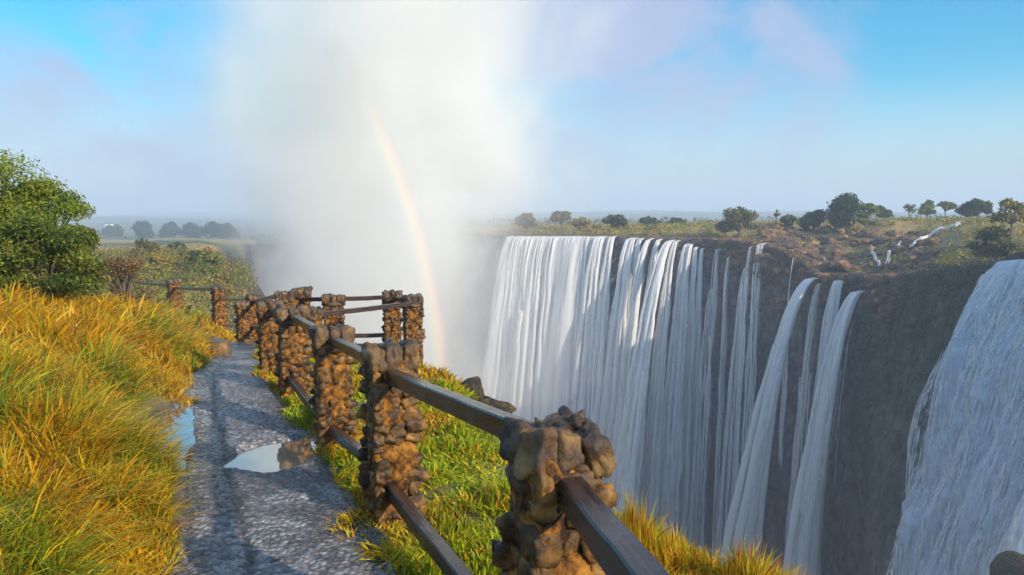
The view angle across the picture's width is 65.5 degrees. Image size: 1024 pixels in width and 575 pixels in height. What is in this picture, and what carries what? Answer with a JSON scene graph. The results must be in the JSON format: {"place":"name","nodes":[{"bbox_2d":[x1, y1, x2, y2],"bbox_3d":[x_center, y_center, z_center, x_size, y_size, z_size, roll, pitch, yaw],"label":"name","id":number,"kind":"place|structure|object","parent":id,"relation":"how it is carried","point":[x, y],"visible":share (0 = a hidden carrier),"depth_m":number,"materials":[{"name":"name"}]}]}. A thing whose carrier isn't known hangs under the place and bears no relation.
{"place":"outdoors","nodes":[
{"label":"outdoors","id":0,"kind":"place"},
{"bbox_2d":[157,336,407,574],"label":"path","id":1,"kind":"structure","parent":0,"point":[258,523],"depth_m":4.76,"materials":[{"name":"grey gravel"}]},
{"bbox_2d":[156,398,195,469],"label":"puddle","id":2,"kind":"object","parent":1,"relation":"on","point":[181,413],"visible":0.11,"depth_m":6.89,"materials":[{"name":"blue liquid"}]},
{"bbox_2d":[223,438,317,472],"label":"puddle","id":3,"kind":"object","parent":1,"relation":"on","point":[272,457],"visible":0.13,"depth_m":6.02,"materials":[{"name":"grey liquid"}]},
{"bbox_2d":[0,0,1023,214],"label":"sky","id":4,"kind":"structure","parent":0,"point":[141,106],"materials":[{"name":"blue"}]},
{"bbox_2d":[3,210,1023,574],"bbox_3d":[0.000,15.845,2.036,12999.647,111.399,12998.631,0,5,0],"label":"ground","id":5,"kind":"structure","parent":0,"point":[321,266],"depth_m":208.82,"materials":[{"name":"soil"}]},
{"bbox_2d":[0,148,77,282],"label":"bush","id":6,"kind":"object","parent":5,"relation":"on","point":[12,203],"visible":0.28,"depth_m":11.49,"materials":[{"name":"green plant"}]},
{"bbox_2d":[0,177,95,268],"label":"bush","id":7,"kind":"object","parent":5,"relation":"on","point":[75,204],"visible":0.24,"depth_m":11.98,"materials":[{"name":"green plant"}]},
{"bbox_2d":[0,211,111,299],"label":"bush","id":8,"kind":"object","parent":5,"relation":"on","point":[55,267],"visible":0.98,"depth_m":10.80,"materials":[{"name":"green plant"}]},
{"bbox_2d":[75,225,112,291],"bbox_3d":[-7.094,-0.172,12.966,0.894,1.684,1.037,3,6,34],"label":"bush","id":9,"kind":"object","parent":5,"relation":"on","point":[104,276],"visible":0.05,"depth_m":13.10,"materials":[{"name":"green plant"}]},
{"bbox_2d":[100,224,124,236],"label":"tree","id":10,"kind":"object","parent":5,"relation":"on","point":[116,230],"visible":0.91,"depth_m":517.37,"materials":[{"name":"green plant"}]},
{"bbox_2d":[0,275,225,574],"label":"grass","id":11,"kind":"structure","parent":5,"relation":"on","point":[32,442],"depth_m":4.37,"materials":[{"name":"yellow plant"}]},
{"bbox_2d":[93,255,158,303],"bbox_3d":[-7.280,0.119,15.068,1.023,1.465,1.154,2,5,24],"label":"bush","id":12,"kind":"object","parent":5,"relation":"on","point":[120,284],"visible":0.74,"depth_m":14.94,"materials":[{"name":"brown plant"}]},
{"bbox_2d":[3,242,259,330],"bbox_3d":[-32.971,7.056,75.268,27.846,22.125,99.913,-3,6,-28],"label":"scrub","id":13,"kind":"object","parent":5,"relation":"on","point":[194,270],"visible":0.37,"depth_m":59.27,"materials":[{"name":"green plant"}]},
{"bbox_2d":[131,220,154,237],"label":"tree","id":14,"kind":"object","parent":5,"relation":"on","point":[143,228],"visible":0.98,"depth_m":465.98,"materials":[{"name":"green plant"}]},
{"bbox_2d":[128,237,162,256],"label":"bush","id":15,"kind":"object","parent":5,"relation":"on","point":[141,242],"visible":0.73,"depth_m":83.38,"materials":[{"name":"green plant"}]},
{"bbox_2d":[142,252,175,275],"bbox_3d":[-27.465,-1.603,61.952,2.494,2.369,2.860,0,5,0],"label":"bush","id":16,"kind":"object","parent":5,"relation":"on","point":[157,258],"visible":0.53,"depth_m":61.38,"materials":[{"name":"green plant"}]},
{"bbox_2d":[158,221,179,236],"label":"tree","id":17,"kind":"object","parent":5,"relation":"on","point":[171,228],"visible":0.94,"depth_m":476.59,"materials":[{"name":"green plant"}]},
{"bbox_2d":[162,241,185,252],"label":"bush","id":18,"kind":"object","parent":5,"relation":"on","point":[177,243],"visible":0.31,"depth_m":99.38,"materials":[{"name":"green plant"}]},
{"bbox_2d":[132,278,243,330],"bbox_3d":[-10.595,0.512,25.884,1.015,2.063,19.961,-3,6,-31],"label":"fence","id":19,"kind":"object","parent":5,"relation":"on","point":[219,303],"visible":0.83,"depth_m":22.62,"materials":[{"name":"stone"}]},
{"bbox_2d":[172,250,204,268],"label":"bush","id":20,"kind":"object","parent":5,"relation":"on","point":[192,255],"visible":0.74,"depth_m":69.81,"materials":[{"name":"green plant"}]},
{"bbox_2d":[176,222,201,237],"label":"tree","id":21,"kind":"object","parent":5,"relation":"on","point":[190,229],"visible":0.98,"depth_m":477.22,"materials":[{"name":"green plant"}]},
{"bbox_2d":[149,296,236,341],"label":"grass","id":22,"kind":"structure","parent":5,"relation":"on","point":[209,324],"depth_m":22.02,"materials":[{"name":"yellow plant"}]},
{"bbox_2d":[198,247,214,252],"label":"bush","id":23,"kind":"object","parent":5,"relation":"on","point":[207,248],"visible":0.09,"depth_m":88.13,"materials":[{"name":"green plant"}]},
{"bbox_2d":[197,221,218,238],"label":"tree","id":24,"kind":"object","parent":5,"relation":"on","point":[210,228],"visible":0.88,"depth_m":467.49,"materials":[{"name":"green plant"}]},
{"bbox_2d":[196,250,223,275],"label":"bush","id":25,"kind":"object","parent":5,"relation":"on","point":[208,256],"visible":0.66,"depth_m":65.70,"materials":[{"name":"green plant"}]},
{"bbox_2d":[210,340,230,354],"bbox_3d":[-4.680,0.997,12.813,0.292,0.292,0.293,0,5,-6],"label":"stone","id":26,"kind":"object","parent":5,"relation":"on","point":[224,346],"visible":0.61,"depth_m":12.69,"materials":[{"name":"brown stone"}]},
{"bbox_2d":[211,271,234,294],"bbox_3d":[-21.133,-0.114,58.130,1.900,2.282,1.516,4,6,38],"label":"bush","id":27,"kind":"object","parent":5,"relation":"on","point":[222,275],"visible":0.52,"depth_m":57.95,"materials":[{"name":"green plant"}]},
{"bbox_2d":[216,223,240,237],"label":"tree","id":28,"kind":"object","parent":5,"relation":"on","point":[228,230],"visible":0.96,"depth_m":457.35,"materials":[{"name":"green plant"}]},
{"bbox_2d":[233,293,274,342],"bbox_3d":[-4.989,0.880,15.493,0.677,1.965,4.705,-2,5,-22],"label":"fence","id":29,"kind":"object","parent":5,"relation":"on","point":[246,321],"visible":0.6,"depth_m":16.66,"materials":[{"name":"stone"}]},
{"bbox_2d":[274,286,425,364],"bbox_3d":[-2.596,0.992,12.984,2.168,1.913,2.661,-3,5,-27],"label":"fence","id":30,"kind":"object","parent":5,"relation":"on","point":[332,311],"visible":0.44,"depth_m":12.82,"materials":[{"name":"stone"}]},
{"bbox_2d":[255,299,669,574],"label":"fence","id":31,"kind":"object","parent":5,"relation":"on","point":[560,517],"visible":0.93,"depth_m":3.49,"materials":[{"name":"stone"}]},
{"bbox_2d":[461,376,484,395],"bbox_3d":[-0.492,1.234,8.749,0.423,0.374,0.620,-1,22,-11],"label":"rock","id":32,"kind":"object","parent":5,"relation":"on","point":[472,383],"visible":0.22,"depth_m":8.76,"materials":[{"name":"stone"}]},
{"bbox_2d":[247,342,718,574],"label":"grass","id":33,"kind":"structure","parent":5,"relation":"on","point":[495,494],"depth_m":5.12,"materials":[{"name":"green plant"}]},
{"bbox_2d":[471,388,516,412],"bbox_3d":[-0.296,1.277,8.046,0.622,0.414,0.451,25,19,35],"label":"rock","id":34,"kind":"object","parent":5,"relation":"on","point":[502,403],"visible":0.08,"depth_m":8.00,"materials":[{"name":"brown stone"}]},
{"bbox_2d":[478,398,511,413],"bbox_3d":[-0.167,1.350,7.533,0.528,0.438,0.643,-3,23,-29],"label":"rock","id":35,"kind":"object","parent":5,"relation":"on","point":[491,402],"visible":0.06,"depth_m":7.59,"materials":[{"name":"brown stone"}]},
{"bbox_2d":[514,212,537,227],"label":"bush","id":36,"kind":"object","parent":5,"relation":"on","point":[526,219],"visible":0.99,"depth_m":155.25,"materials":[{"name":"green plant"}]},
{"bbox_2d":[57,209,1017,241],"bbox_3d":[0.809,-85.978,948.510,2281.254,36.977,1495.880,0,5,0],"label":"scrub","id":37,"kind":"object","parent":5,"relation":"on","point":[404,223],"visible":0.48,"depth_m":499.45,"materials":[{"name":"green plant"}]},
{"bbox_2d":[549,210,572,228],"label":"tree","id":38,"kind":"object","parent":5,"relation":"on","point":[561,217],"visible":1,"depth_m":153.07,"materials":[{"name":"green plant"}]},
{"bbox_2d":[571,217,591,231],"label":"bush","id":39,"kind":"object","parent":5,"relation":"on","point":[582,223],"visible":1,"depth_m":148.49,"materials":[{"name":"green plant"}]},
{"bbox_2d":[601,214,627,231],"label":"bush","id":40,"kind":"object","parent":5,"relation":"on","point":[617,220],"visible":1,"depth_m":146.80,"materials":[{"name":"green plant"}]},
{"bbox_2d":[639,215,661,225],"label":"bush","id":41,"kind":"object","parent":5,"relation":"on","point":[643,220],"visible":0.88,"depth_m":163.16,"materials":[{"name":"green plant"}]},
{"bbox_2d":[667,217,685,223],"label":"bush","id":42,"kind":"object","parent":5,"relation":"on","point":[675,219],"visible":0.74,"depth_m":175.13,"materials":[{"name":"green plant"}]},
{"bbox_2d":[714,206,758,237],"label":"bush","id":43,"kind":"object","parent":5,"relation":"on","point":[738,217],"visible":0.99,"depth_m":127.99,"materials":[{"name":"green plant"}]},
{"bbox_2d":[612,486,891,574],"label":"grass","id":44,"kind":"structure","parent":5,"relation":"on","point":[673,554],"depth_m":3.67,"materials":[{"name":"plant"}]},
{"bbox_2d":[773,210,780,223],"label":"tree","id":45,"kind":"object","parent":5,"relation":"on","point":[776,215],"visible":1,"depth_m":135.40,"materials":[{"name":"green plant"}]},
{"bbox_2d":[779,214,797,226],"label":"bush","id":46,"kind":"object","parent":5,"relation":"on","point":[788,220],"visible":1,"depth_m":134.67,"materials":[{"name":"green plant"}]},
{"bbox_2d":[797,209,825,230],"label":"bush","id":47,"kind":"object","parent":5,"relation":"on","point":[816,218],"visible":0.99,"depth_m":133.18,"materials":[{"name":"green plant"}]},
{"bbox_2d":[690,222,942,355],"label":"rubble","id":48,"kind":"object","parent":5,"relation":"on","point":[787,243],"visible":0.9,"depth_m":112.81,"materials":[{"name":"stone"}]},
{"bbox_2d":[909,222,960,247],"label":"stream","id":49,"kind":"structure","parent":48,"relation":"on","point":[937,230],"depth_m":109.09,"materials":[{"name":"liquid"}]},
{"bbox_2d":[825,192,866,230],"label":"tree","id":50,"kind":"object","parent":5,"relation":"on","point":[841,210],"visible":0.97,"depth_m":129.01,"materials":[{"name":"green plant"}]},
{"bbox_2d":[855,203,879,229],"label":"bush","id":51,"kind":"object","parent":5,"relation":"on","point":[863,218],"visible":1,"depth_m":124.65,"materials":[{"name":"green plant"}]},
{"bbox_2d":[875,205,892,217],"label":"bush","id":52,"kind":"object","parent":5,"relation":"on","point":[884,212],"visible":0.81,"depth_m":155.46,"materials":[{"name":"green plant"}]},
{"bbox_2d":[903,203,915,216],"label":"tree","id":53,"kind":"object","parent":5,"relation":"on","point":[909,209],"visible":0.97,"depth_m":150.85,"materials":[{"name":"green plant"}]},
{"bbox_2d":[917,199,936,216],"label":"tree","id":54,"kind":"object","parent":5,"relation":"on","point":[926,207],"visible":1,"depth_m":156.78,"materials":[{"name":"green plant"}]},
{"bbox_2d":[935,201,957,218],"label":"tree","id":55,"kind":"object","parent":5,"relation":"on","point":[946,205],"visible":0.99,"depth_m":149.32,"materials":[{"name":"green plant"}]},
{"bbox_2d":[954,198,993,216],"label":"bush","id":56,"kind":"object","parent":5,"relation":"on","point":[976,207],"visible":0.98,"depth_m":136.74,"materials":[{"name":"green plant"}]},
{"bbox_2d":[965,225,1023,260],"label":"bush","id":57,"kind":"object","parent":5,"relation":"on","point":[995,244],"visible":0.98,"depth_m":79.08,"materials":[{"name":"green plant"}]},
{"bbox_2d":[986,197,1023,233],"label":"tree","id":58,"kind":"object","parent":5,"relation":"on","point":[1017,207],"visible":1,"depth_m":89.92,"materials":[{"name":"green plant"}]},
{"bbox_2d":[989,550,1023,574],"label":"boulder","id":59,"kind":"object","parent":5,"relation":"on","point":[1010,562],"visible":1,"depth_m":53.89,"materials":[{"name":"grey stone"}]},
{"bbox_2d":[341,230,1020,574],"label":"cliff","id":60,"kind":"structure","parent":0,"point":[865,495],"depth_m":116.74,"materials":[{"name":"grey stone"}]},
{"bbox_2d":[482,236,616,424],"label":"waterfall","id":61,"kind":"structure","parent":60,"relation":"on","point":[551,297],"depth_m":140.51,"materials":[{"name":"liquid"}]},
{"bbox_2d":[598,238,680,528],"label":"waterfall","id":62,"kind":"structure","parent":60,"relation":"on","point":[630,425],"depth_m":127.50,"materials":[{"name":"liquid"}]},
{"bbox_2d":[658,243,704,546],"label":"waterfall","id":63,"kind":"structure","parent":60,"relation":"on","point":[681,383],"depth_m":127.70,"materials":[{"name":"liquid"}]},
{"bbox_2d":[688,248,728,557],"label":"waterfall","id":64,"kind":"structure","parent":60,"relation":"on","point":[702,448],"depth_m":126.49,"materials":[{"name":"liquid"}]},
{"bbox_2d":[715,243,764,560],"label":"waterfall","id":65,"kind":"structure","parent":60,"relation":"on","point":[750,387],"depth_m":119.45,"materials":[{"name":"liquid"}]},
{"bbox_2d":[491,216,1023,274],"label":"scrub","id":66,"kind":"object","parent":60,"relation":"on","point":[711,224],"visible":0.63,"depth_m":131.20,"materials":[{"name":"green plant"}]},
{"bbox_2d":[719,277,818,567],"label":"waterfall","id":67,"kind":"structure","parent":60,"relation":"on","point":[745,518],"depth_m":105.97,"materials":[{"name":"liquid"}]},
{"bbox_2d":[708,237,851,311],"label":"rock","id":68,"kind":"object","parent":60,"relation":"on","point":[769,266],"visible":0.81,"depth_m":114.43,"materials":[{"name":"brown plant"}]},
{"bbox_2d":[779,257,796,466],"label":"waterfall","id":69,"kind":"structure","parent":60,"relation":"on","point":[783,401],"depth_m":112.90,"materials":[{"name":"liquid"}]},
{"bbox_2d":[783,283,819,563],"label":"waterfall","id":70,"kind":"structure","parent":60,"relation":"on","point":[800,417],"depth_m":107.57,"materials":[{"name":"liquid"}]},
{"bbox_2d":[782,280,865,574],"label":"waterfall","id":71,"kind":"structure","parent":60,"relation":"on","point":[805,537],"depth_m":99.34,"materials":[{"name":"liquid"}]},
{"bbox_2d":[825,324,852,483],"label":"waterfall","id":72,"kind":"structure","parent":60,"relation":"on","point":[838,412],"depth_m":101.39,"materials":[{"name":"liquid"}]},
{"bbox_2d":[856,257,998,436],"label":"rock","id":73,"kind":"object","parent":60,"relation":"on","point":[971,268],"visible":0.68,"depth_m":87.08,"materials":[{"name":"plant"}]},
{"bbox_2d":[886,259,1023,574],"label":"waterfall","id":74,"kind":"structure","parent":60,"relation":"on","point":[963,507],"depth_m":67.12,"materials":[{"name":"liquid"}]},
{"bbox_2d":[870,245,880,265],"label":"stream","id":75,"kind":"structure","parent":0,"point":[874,256],"depth_m":108.69,"materials":[{"name":"liquid"}]},
{"bbox_2d":[885,241,901,263],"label":"stream","id":76,"kind":"structure","parent":0,"point":[889,251],"depth_m":107.81,"materials":[{"name":"liquid"}]}
]}

